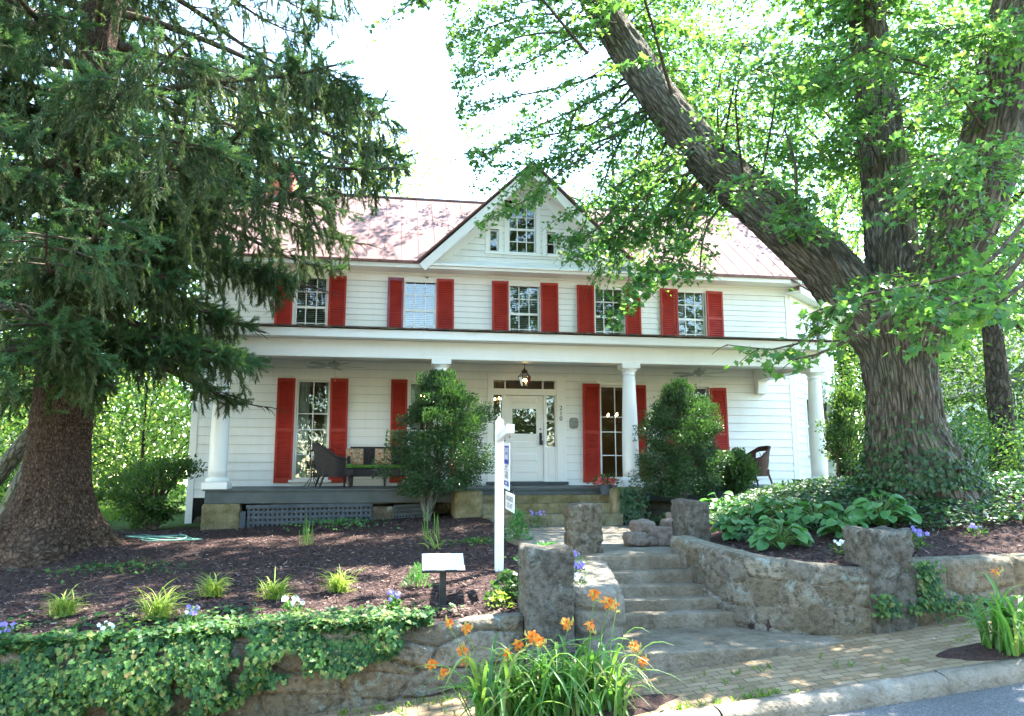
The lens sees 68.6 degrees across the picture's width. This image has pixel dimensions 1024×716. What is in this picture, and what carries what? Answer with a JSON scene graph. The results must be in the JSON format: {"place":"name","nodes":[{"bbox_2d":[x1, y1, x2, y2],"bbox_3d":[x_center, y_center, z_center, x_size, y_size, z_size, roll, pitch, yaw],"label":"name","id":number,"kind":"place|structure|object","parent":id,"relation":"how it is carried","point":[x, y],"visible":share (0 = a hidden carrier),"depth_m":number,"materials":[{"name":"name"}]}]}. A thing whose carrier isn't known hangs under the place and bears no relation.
{"place":"outdoors","nodes":[
{"label":"outdoors","id":0,"kind":"place"},
{"bbox_2d":[98,504,166,520],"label":"grass","id":1,"kind":"structure","parent":0,"point":[114,515],"depth_m":18.45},
{"bbox_2d":[0,599,463,715],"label":"ivy","id":2,"kind":"object","parent":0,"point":[209,694],"visible":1,"depth_m":6.65,"materials":[{"name":"green plant"}]},
{"bbox_2d":[0,483,1023,693],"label":"ground","id":3,"kind":"structure","parent":0,"point":[177,524],"depth_m":9.81,"materials":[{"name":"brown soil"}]},
{"bbox_2d":[0,461,22,513],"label":"leaning trunk","id":4,"kind":"object","parent":3,"relation":"on","point":[11,490],"visible":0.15,"depth_m":13.03,"materials":[{"name":"grey plant"}]},
{"bbox_2d":[0,426,27,485],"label":"leaning trunk","id":5,"kind":"object","parent":3,"relation":"on","point":[11,458],"visible":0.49,"depth_m":13.78,"materials":[{"name":"grey plant"}]},
{"bbox_2d":[32,584,96,616],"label":"grass tuft","id":6,"kind":"object","parent":3,"relation":"on","point":[63,607],"visible":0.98,"depth_m":7.77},
{"bbox_2d":[0,320,165,495],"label":"shrub","id":7,"kind":"object","parent":3,"relation":"on","point":[22,427],"visible":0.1,"depth_m":20.64,"materials":[{"name":"green plant"}]},
{"bbox_2d":[0,372,189,503],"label":"shrub","id":8,"kind":"object","parent":3,"relation":"on","point":[94,449],"visible":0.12,"depth_m":17.93,"materials":[{"name":"green plant"}]},
{"bbox_2d":[0,48,198,469],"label":"leafy tree","id":9,"kind":"object","parent":3,"relation":"on","point":[128,407],"depth_m":21.97,"materials":[{"name":"green plant"}]},
{"bbox_2d":[22,361,191,512],"bbox_3d":[-9.929,1.801,20.177,5.048,5.304,5.272,-2,-9,14],"label":"shrub","id":10,"kind":"object","parent":3,"relation":"on","point":[145,433],"visible":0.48,"depth_m":20.04,"materials":[{"name":"green plant"}]},
{"bbox_2d":[7,557,212,583],"bbox_3d":[-5.151,2.841,10.266,2.234,0.145,2.359,-6,-10,35],"label":"weed patch","id":11,"kind":"object","parent":3,"relation":"on","point":[115,565],"visible":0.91,"depth_m":10.08,"materials":[{"name":"green plant"}]},
{"bbox_2d":[94,454,207,529],"bbox_3d":[-7.331,2.739,15.026,1.987,1.653,1.669,1,-9,-9],"label":"spreading shrub","id":12,"kind":"object","parent":3,"relation":"on","point":[151,510],"visible":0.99,"depth_m":14.87,"materials":[{"name":"green plant"}]},
{"bbox_2d":[124,579,202,619],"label":"grass tuft","id":13,"kind":"object","parent":3,"relation":"on","point":[156,607],"visible":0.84,"depth_m":7.56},
{"bbox_2d":[125,533,202,541],"bbox_3d":[-5.904,2.981,12.456,1.426,0.098,0.750,-4,-9,27],"label":"garden hose","id":14,"kind":"object","parent":3,"relation":"on","point":[150,538],"visible":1,"depth_m":12.39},
{"bbox_2d":[176,604,205,625],"bbox_3d":[-3.061,2.517,7.255,0.435,0.266,0.305,-7,-11,40],"label":"pansy","id":15,"kind":"object","parent":3,"relation":"on","point":[191,612],"visible":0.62,"depth_m":7.24,"materials":[{"name":"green plant"}]},
{"bbox_2d":[0,0,419,568],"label":"spruce tree","id":16,"kind":"object","parent":3,"relation":"on","point":[79,272],"visible":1,"depth_m":10.42,"materials":[{"name":"green plant"}]},
{"bbox_2d":[188,570,235,596],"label":"grass tuft","id":17,"kind":"object","parent":3,"relation":"on","point":[212,589],"visible":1,"depth_m":8.50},
{"bbox_2d":[108,31,394,378],"bbox_3d":[-11.251,-3.651,29.592,14.425,19.126,13.286,1,-9,-9],"label":"leafy tree","id":18,"kind":"object","parent":3,"relation":"on","point":[236,101],"visible":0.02,"depth_m":29.71,"materials":[{"name":"green plant"}]},
{"bbox_2d":[0,611,523,715],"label":"retaining wall","id":19,"kind":"structure","parent":3,"relation":"on","point":[394,679],"depth_m":7.02,"materials":[{"name":"stone"}]},
{"bbox_2d":[250,565,299,599],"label":"grass tuft","id":20,"kind":"object","parent":3,"relation":"on","point":[278,591],"visible":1,"depth_m":8.29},
{"bbox_2d":[276,595,310,616],"bbox_3d":[-2.199,2.513,7.545,0.402,0.257,0.338,1,-9,-9],"label":"pansy","id":21,"kind":"object","parent":3,"relation":"on","point":[293,602],"visible":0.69,"depth_m":7.55,"materials":[{"name":"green plant"}]},
{"bbox_2d":[315,564,359,592],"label":"grass tuft","id":22,"kind":"object","parent":3,"relation":"on","point":[338,585],"visible":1,"depth_m":8.50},
{"bbox_2d":[280,517,399,531],"bbox_3d":[-3.032,3.049,13.923,2.551,0.179,2.558,1,-9,-9],"label":"weed patch","id":23,"kind":"object","parent":3,"relation":"on","point":[341,520],"visible":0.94,"depth_m":13.87,"materials":[{"name":"green plant"}]},
{"bbox_2d":[251,69,494,197],"bbox_3d":[-6.208,-3.318,32.860,10.809,19.428,10.886,-3,-9,18],"label":"leafy tree","id":24,"kind":"object","parent":3,"relation":"on","point":[404,151],"visible":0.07,"depth_m":33.52,"materials":[{"name":"green plant"}]},
{"bbox_2d":[383,590,410,611],"bbox_3d":[-1.176,2.485,7.605,0.311,0.285,0.360,-1,-8,5],"label":"pansy","id":25,"kind":"object","parent":3,"relation":"on","point":[394,598],"visible":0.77,"depth_m":7.58,"materials":[{"name":"green plant"}]},
{"bbox_2d":[401,562,438,586],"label":"young spiky plant","id":26,"kind":"object","parent":3,"relation":"on","point":[418,574],"visible":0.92,"depth_m":8.71,"materials":[{"name":"green plant"}]},
{"bbox_2d":[371,368,499,521],"bbox_3d":[-1.410,1.693,14.242,2.463,3.012,2.083,1,-9,-9],"label":"boxwood","id":27,"kind":"object","parent":3,"relation":"on","point":[443,390],"visible":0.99,"depth_m":13.93,"materials":[{"name":"green plant"}]},
{"bbox_2d":[421,553,465,605],"bbox_3d":[-0.733,2.448,7.933,0.458,0.723,0.236,1,-9,-9],"label":"marker plaque","id":28,"kind":"object","parent":3,"relation":"on","point":[442,564],"visible":0.98,"depth_m":7.92,"materials":[{"name":"metal"}]},
{"bbox_2d":[451,489,482,517],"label":"stone block","id":29,"kind":"structure","parent":3,"relation":"on","point":[467,504],"depth_m":14.30,"materials":[{"name":"stone"}]},
{"bbox_2d":[483,569,518,605],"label":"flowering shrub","id":30,"kind":"object","parent":3,"relation":"on","point":[511,581],"visible":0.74,"depth_m":8.02,"materials":[{"name":"green plant"}]},
{"bbox_2d":[485,588,516,608],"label":"seedling","id":31,"kind":"object","parent":3,"relation":"on","point":[500,595],"visible":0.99,"depth_m":7.79,"materials":[{"name":"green plant"}]},
{"bbox_2d":[494,416,513,571],"bbox_3d":[-0.093,1.763,9.049,0.107,2.193,1.332,1,-9,-7],"label":"sign post","id":32,"kind":"object","parent":3,"relation":"on","point":[502,433],"visible":0.94,"depth_m":9.52,"materials":[{"name":"white plastic"}]},
{"bbox_2d":[504,443,509,490],"bbox_3d":[-0.062,1.272,8.816,0.011,0.540,0.540,1,-6,-7],"label":"hanging sign","id":33,"kind":"object","parent":32,"relation":"hanging from","point":[506,466],"visible":1,"depth_m":8.75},
{"bbox_2d":[0,276,1020,506],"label":"woods","id":34,"kind":"object","parent":3,"relation":"on","point":[188,410],"visible":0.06,"depth_m":26.53,"materials":[{"name":"green plant"}]},
{"bbox_2d":[184,161,841,529],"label":"house","id":35,"kind":"structure","parent":3,"relation":"on","point":[439,284],"depth_m":18.18,"materials":[{"name":"white paint"}]},
{"bbox_2d":[292,270,328,338],"bbox_3d":[-4.786,-1.233,17.876,0.969,1.705,0.250,1,-9,-9],"label":"window","id":36,"kind":"structure","parent":35,"relation":"in","point":[305,307],"depth_m":17.92,"materials":[{"name":"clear glass"}]},
{"bbox_2d":[288,375,333,482],"bbox_3d":[-4.655,1.648,17.489,0.955,2.472,0.287,1,-9,-9],"label":"window","id":37,"kind":"structure","parent":35,"relation":"in","point":[302,391],"depth_m":17.53,"materials":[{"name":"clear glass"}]},
{"bbox_2d":[312,443,352,487],"bbox_3d":[-3.841,2.278,15.916,0.820,0.936,0.803,4,-9,-23],"label":"wicker armchair","id":38,"kind":"object","parent":35,"relation":"on","point":[329,463],"visible":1,"depth_m":15.63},
{"bbox_2d":[347,447,412,486],"bbox_3d":[-2.926,2.430,16.821,1.500,0.889,0.611,1,-9,-9],"label":"wicker loveseat","id":39,"kind":"object","parent":35,"relation":"on","point":[365,469],"visible":0.36,"depth_m":16.55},
{"bbox_2d":[346,448,362,464],"bbox_3d":[-3.505,2.197,16.718,0.380,0.380,0.144,2,-27,-15],"label":"pillow","id":40,"kind":"object","parent":39,"relation":"on","point":[356,454],"visible":0.91,"depth_m":16.67,"materials":[{"name":"fabric"}]},
{"bbox_2d":[403,377,428,481],"bbox_3d":[-2.070,1.708,17.894,1.002,2.472,0.287,1,-9,-9],"label":"window","id":41,"kind":"structure","parent":35,"relation":"in","point":[412,390],"depth_m":17.97,"materials":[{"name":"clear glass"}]},
{"bbox_2d":[400,274,440,341],"bbox_3d":[-2.243,-1.174,18.275,1.003,1.705,0.250,1,-9,-9],"label":"window","id":42,"kind":"structure","parent":35,"relation":"in","point":[406,276],"depth_m":18.33,"materials":[{"name":"white glass"}]},
{"bbox_2d":[484,223,503,254],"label":"window","id":43,"kind":"structure","parent":35,"relation":"in","point":[499,243],"depth_m":18.76,"materials":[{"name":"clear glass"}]},
{"bbox_2d":[503,199,541,256],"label":"window","id":44,"kind":"structure","parent":35,"relation":"in","point":[536,230],"depth_m":18.94,"materials":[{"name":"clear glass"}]},
{"bbox_2d":[505,278,544,344],"bbox_3d":[0.300,-1.115,18.673,1.000,1.705,0.250,1,-9,-9],"label":"window","id":45,"kind":"structure","parent":35,"relation":"in","point":[523,281],"depth_m":18.73,"materials":[{"name":"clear glass"}]},
{"bbox_2d":[506,395,543,480],"bbox_3d":[0.309,1.944,18.184,0.931,2.070,0.132,1,-9,-9],"label":"door","id":46,"kind":"structure","parent":35,"relation":"in","point":[525,412],"depth_m":18.22,"materials":[{"name":"white wood"}]},
{"bbox_2d":[542,226,560,257],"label":"window","id":47,"kind":"structure","parent":35,"relation":"in","point":[555,254],"depth_m":18.98,"materials":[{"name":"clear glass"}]},
{"bbox_2d":[590,282,625,346],"bbox_3d":[2.452,-1.065,19.010,0.989,1.705,0.250,1,-9,-9],"label":"window","id":48,"kind":"structure","parent":35,"relation":"in","point":[610,284],"depth_m":19.05,"materials":[{"name":"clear glass"}]},
{"bbox_2d":[596,381,622,481],"bbox_3d":[2.566,1.810,18.582,0.991,2.472,0.210,1,-9,-9],"label":"window","id":49,"kind":"structure","parent":35,"relation":"in","point":[616,384],"depth_m":18.63,"materials":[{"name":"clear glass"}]},
{"bbox_2d":[672,285,708,348],"bbox_3d":[4.601,-1.015,19.347,1.003,1.705,0.250,1,-9,-9],"label":"window","id":50,"kind":"structure","parent":35,"relation":"in","point":[684,287],"depth_m":19.41,"materials":[{"name":"white glass"}]},
{"bbox_2d":[733,445,772,485],"bbox_3d":[5.602,2.487,17.325,0.820,0.936,0.760,3,-9,-17],"label":"wicker armchair","id":51,"kind":"object","parent":35,"relation":"on","point":[763,461],"visible":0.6,"depth_m":17.07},
{"bbox_2d":[804,393,831,456],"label":"window","id":52,"kind":"structure","parent":35,"relation":"in","point":[825,408],"depth_m":20.34,"materials":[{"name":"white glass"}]},
{"bbox_2d":[504,508,534,545],"bbox_3d":[0.086,2.539,11.332,0.556,0.558,0.680,1,-9,-9],"label":"feathery shrublet","id":53,"kind":"object","parent":3,"relation":"on","point":[513,526],"visible":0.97,"depth_m":11.29,"materials":[{"name":"green plant"}]},
{"bbox_2d":[517,542,575,680],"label":"stone pillar","id":54,"kind":"structure","parent":3,"relation":"on","point":[546,589],"depth_m":7.31,"materials":[{"name":"stone"}]},
{"bbox_2d":[482,494,622,525],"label":"porch steps","id":55,"kind":"structure","parent":3,"relation":"on","point":[552,506],"depth_m":14.68,"materials":[{"name":"stone"}]},
{"bbox_2d":[587,474,619,494],"bbox_3d":[1.915,2.539,15.130,0.609,0.438,0.657,7,-11,-38],"label":"flower pot","id":56,"kind":"object","parent":55,"relation":"on","point":[608,481],"visible":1,"depth_m":15.02,"materials":[{"name":"stone"}]},
{"bbox_2d":[563,502,602,554],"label":"stone pillar","id":57,"kind":"structure","parent":3,"relation":"on","point":[583,534],"depth_m":9.44,"materials":[{"name":"stone"}]},
{"bbox_2d":[573,558,625,659],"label":"cheek wall","id":58,"kind":"structure","parent":3,"relation":"on","point":[603,581],"depth_m":7.48,"materials":[{"name":"stone"}]},
{"bbox_2d":[471,72,753,213],"bbox_3d":[3.675,-2.797,33.228,15.090,18.504,15.616,1,-9,-9],"label":"leafy tree","id":59,"kind":"object","parent":3,"relation":"on","point":[596,192],"visible":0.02,"depth_m":32.15,"materials":[{"name":"green plant"}]},
{"bbox_2d":[606,486,644,524],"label":"stone block","id":60,"kind":"structure","parent":3,"relation":"on","point":[613,498],"depth_m":14.80,"materials":[{"name":"stone"}]},
{"bbox_2d":[619,487,650,524],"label":"ivy","id":61,"kind":"object","parent":60,"relation":"attached to","point":[629,493],"visible":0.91,"depth_m":14.68,"materials":[{"name":"green plant"}]},
{"bbox_2d":[582,550,735,630],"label":"front steps","id":62,"kind":"structure","parent":3,"relation":"on","point":[661,591],"depth_m":8.66,"materials":[{"name":"concrete"}]},
{"bbox_2d":[628,378,734,499],"bbox_3d":[3.389,1.856,14.941,2.088,2.956,1.632,1,-9,-9],"label":"boxwood","id":63,"kind":"object","parent":3,"relation":"on","point":[678,399],"visible":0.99,"depth_m":14.74,"materials":[{"name":"green plant"}]},
{"bbox_2d":[355,0,1023,512],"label":"maple tree","id":64,"kind":"object","parent":3,"relation":"on","point":[911,300],"visible":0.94,"depth_m":12.07,"materials":[{"name":"green plant"}]},
{"bbox_2d":[671,498,710,541],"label":"stone pillar","id":65,"kind":"structure","parent":3,"relation":"on","point":[690,517],"depth_m":9.69,"materials":[{"name":"stone"}]},
{"bbox_2d":[580,626,845,678],"bbox_3d":[2.106,3.129,7.843,3.216,0.442,1.271,1,-9,-9],"label":"landing","id":66,"kind":"object","parent":3,"relation":"on","point":[690,648],"visible":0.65,"depth_m":7.43,"materials":[{"name":"concrete"}]},
{"bbox_2d":[567,6,863,361],"bbox_3d":[7.786,-3.722,29.586,15.500,19.266,14.335,1,-9,-9],"label":"leafy tree","id":67,"kind":"object","parent":3,"relation":"on","point":[808,180],"visible":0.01,"depth_m":27.20,"materials":[{"name":"green plant"}]},
{"bbox_2d":[573,64,862,386],"bbox_3d":[10.878,-4.217,37.788,17.279,22.652,19.450,1,-9,-9],"label":"leafy tree","id":68,"kind":"object","parent":3,"relation":"on","point":[756,165],"depth_m":37.18,"materials":[{"name":"green plant"}]},
{"bbox_2d":[699,491,738,511],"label":"hosta","id":69,"kind":"object","parent":3,"relation":"on","point":[714,504],"visible":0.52,"depth_m":12.98,"materials":[{"name":"green plant"}]},
{"bbox_2d":[711,514,755,540],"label":"hosta","id":70,"kind":"object","parent":3,"relation":"on","point":[746,522],"visible":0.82,"depth_m":10.59,"materials":[{"name":"green plant"}]},
{"bbox_2d":[715,447,760,495],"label":"shrub","id":71,"kind":"object","parent":3,"relation":"on","point":[734,482],"visible":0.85,"depth_m":15.15,"materials":[{"name":"green plant"}]},
{"bbox_2d":[723,494,773,518],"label":"hosta","id":72,"kind":"object","parent":3,"relation":"on","point":[741,512],"visible":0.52,"depth_m":11.41,"materials":[{"name":"green plant"}]},
{"bbox_2d":[670,535,872,635],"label":"curved wall","id":73,"kind":"structure","parent":3,"relation":"on","point":[758,591],"depth_m":8.09,"materials":[{"name":"stone"}]},
{"bbox_2d":[751,495,799,518],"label":"hosta","id":74,"kind":"object","parent":3,"relation":"on","point":[760,506],"visible":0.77,"depth_m":11.02,"materials":[{"name":"green plant"}]},
{"bbox_2d":[745,515,814,549],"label":"hosta","id":75,"kind":"object","parent":3,"relation":"on","point":[757,539],"visible":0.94,"depth_m":9.34,"materials":[{"name":"green plant"}]},
{"bbox_2d":[786,501,843,524],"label":"hosta","id":76,"kind":"object","parent":3,"relation":"on","point":[797,515],"visible":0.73,"depth_m":10.25,"materials":[{"name":"green plant"}]},
{"bbox_2d":[789,191,860,437],"bbox_3d":[10.732,0.048,31.812,11.480,12.460,13.282,1,-9,-9],"label":"leafy tree","id":77,"kind":"object","parent":3,"relation":"on","point":[845,361],"visible":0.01,"depth_m":29.36,"materials":[{"name":"green plant"}]},
{"bbox_2d":[643,657,1023,715],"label":"kerb","id":78,"kind":"structure","parent":3,"relation":"on","point":[867,694],"depth_m":6.18,"materials":[{"name":"concrete"}]},
{"bbox_2d":[649,468,1023,540],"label":"ground cover","id":79,"kind":"object","parent":3,"relation":"on","point":[1004,479],"visible":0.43,"depth_m":10.82,"materials":[{"name":"green plant"}]},
{"bbox_2d":[814,386,865,477],"bbox_3d":[6.704,1.679,15.094,1.179,2.250,0.963,1,-9,-9],"label":"upright shrub","id":80,"kind":"object","parent":3,"relation":"on","point":[843,450],"visible":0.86,"depth_m":14.97,"materials":[{"name":"green plant"}]},
{"bbox_2d":[817,514,869,538],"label":"hosta","id":81,"kind":"object","parent":3,"relation":"on","point":[850,521],"visible":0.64,"depth_m":9.58,"materials":[{"name":"green plant"}]},
{"bbox_2d":[822,345,865,470],"bbox_3d":[9.782,1.720,20.804,3.845,4.496,3.639,1,-9,-9],"label":"shrub","id":82,"kind":"object","parent":3,"relation":"on","point":[845,382],"visible":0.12,"depth_m":20.86,"materials":[{"name":"green plant"}]},
{"bbox_2d":[704,1,1023,432],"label":"leafy tree","id":83,"kind":"object","parent":3,"relation":"on","point":[814,120],"visible":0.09,"depth_m":27.98,"materials":[{"name":"green plant"}]},
{"bbox_2d":[843,525,917,633],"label":"stone pillar","id":84,"kind":"structure","parent":3,"relation":"on","point":[882,554],"depth_m":7.91,"materials":[{"name":"stone"}]},
{"bbox_2d":[844,490,921,525],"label":"hosta","id":85,"kind":"object","parent":3,"relation":"on","point":[869,508],"visible":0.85,"depth_m":9.82,"materials":[{"name":"green plant"}]},
{"bbox_2d":[774,127,1020,470],"bbox_3d":[16.245,-2.567,36.884,19.460,19.122,17.754,1,-9,-9],"label":"leafy tree","id":86,"kind":"object","parent":3,"relation":"on","point":[857,254],"visible":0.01,"depth_m":36.10,"materials":[{"name":"green plant"}]},
{"bbox_2d":[800,0,1023,471],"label":"leafy tree","id":87,"kind":"object","parent":3,"relation":"on","point":[997,376],"visible":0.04,"depth_m":21.98,"materials":[{"name":"green plant"}]},
{"bbox_2d":[850,348,995,494],"bbox_3d":[6.145,0.981,11.446,1.958,2.142,1.943,1,-9,-9],"label":"climbing ivy","id":88,"kind":"object","parent":3,"relation":"on","point":[941,476],"visible":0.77,"depth_m":10.72,"materials":[{"name":"green plant"}]},
{"bbox_2d":[832,249,1023,454],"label":"leafy tree","id":89,"kind":"object","parent":3,"relation":"on","point":[957,361],"visible":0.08,"depth_m":29.11,"materials":[{"name":"green plant"}]},
{"bbox_2d":[836,61,1023,448],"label":"leafy tree","id":90,"kind":"object","parent":3,"relation":"on","point":[1016,359],"visible":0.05,"depth_m":27.23,"materials":[{"name":"green plant"}]},
{"bbox_2d":[860,366,1023,469],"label":"shrub","id":91,"kind":"object","parent":3,"relation":"on","point":[972,405],"visible":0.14,"depth_m":23.01,"materials":[{"name":"green plant"}]},
{"bbox_2d":[913,553,1023,624],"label":"retaining wall","id":92,"kind":"structure","parent":3,"relation":"on","point":[961,576],"depth_m":8.14,"materials":[{"name":"stone"}]},
{"bbox_2d":[939,334,1023,429],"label":"tree","id":93,"kind":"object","parent":3,"relation":"on","point":[1013,383],"depth_m":31.04,"materials":[{"name":"green"}]},
{"bbox_2d":[940,190,1023,422],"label":"leafy tree","id":94,"kind":"object","parent":3,"relation":"on","point":[1013,340],"visible":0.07,"depth_m":31.69,"materials":[{"name":"green plant"}]},
{"bbox_2d":[944,393,1023,472],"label":"shrub","id":95,"kind":"object","parent":3,"relation":"on","point":[985,441],"visible":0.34,"depth_m":19.00,"materials":[{"name":"green plant"}]},
{"bbox_2d":[945,402,1023,471],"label":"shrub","id":96,"kind":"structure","parent":3,"relation":"on","point":[953,412],"depth_m":26.71,"materials":[{"name":"plant"}]},
{"bbox_2d":[970,404,1023,471],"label":"shrub","id":97,"kind":"object","parent":3,"relation":"on","point":[1018,422],"visible":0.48,"depth_m":20.36,"materials":[{"name":"green plant"}]},
{"bbox_2d":[0,0,1023,485],"label":"sky","id":98,"kind":"structure","parent":0,"point":[399,59],"materials":[{"name":"white"}]},
{"bbox_2d":[504,526,669,557],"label":"path","id":99,"kind":"structure","parent":0,"point":[612,542],"depth_m":11.40,"materials":[{"name":"concrete"}]},
{"bbox_2d":[622,531,647,546],"bbox_3d":[1.682,2.498,10.337,0.345,0.215,0.286,6,-10,-36],"label":"rock","id":100,"kind":"object","parent":99,"relation":"on","point":[629,538],"visible":0.87,"depth_m":10.26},
{"bbox_2d":[629,518,655,532],"bbox_3d":[1.850,2.382,10.623,0.409,0.204,0.318,1,-9,-9],"label":"rock","id":101,"kind":"object","parent":100,"relation":"on","point":[642,525],"visible":0.73,"depth_m":10.49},
{"bbox_2d":[297,617,998,715],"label":"sidewalk","id":102,"kind":"structure","parent":0,"point":[872,653],"depth_m":6.86,"materials":[{"name":"brick"}]},
{"bbox_2d":[550,693,678,715],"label":"planting soil","id":103,"kind":"structure","parent":102,"relation":"on","point":[653,701],"depth_m":6.23,"materials":[{"name":"brown soil"}]},
{"bbox_2d":[407,589,684,715],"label":"daylily clump","id":104,"kind":"object","parent":103,"relation":"on","point":[589,685],"visible":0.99,"depth_m":6.04,"materials":[{"name":"green plant"}]},
{"bbox_2d":[337,623,1015,715],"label":"weeds","id":105,"kind":"object","parent":102,"relation":"on","point":[678,706],"visible":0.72,"depth_m":6.68,"materials":[{"name":"plant"}]},
{"bbox_2d":[935,643,1023,660],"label":"planting soil","id":106,"kind":"structure","parent":102,"relation":"on","point":[976,652],"depth_m":6.75,"materials":[{"name":"brown soil"}]},
{"bbox_2d":[943,566,1023,656],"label":"daylily clump","id":107,"kind":"object","parent":106,"relation":"on","point":[1007,629],"visible":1,"depth_m":6.75,"materials":[{"name":"green plant"}]},
{"bbox_2d":[823,683,1023,715],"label":"road","id":108,"kind":"structure","parent":0,"point":[1008,700],"depth_m":6.00,"materials":[{"name":"asphalt"}]},
{"bbox_2d":[867,560,995,623],"bbox_3d":[4.520,2.467,7.890,1.673,0.662,0.158,1,-9,-9],"label":"ivy","id":109,"kind":"object","parent":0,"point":[887,606],"visible":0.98,"depth_m":7.88,"materials":[{"name":"green plant"}]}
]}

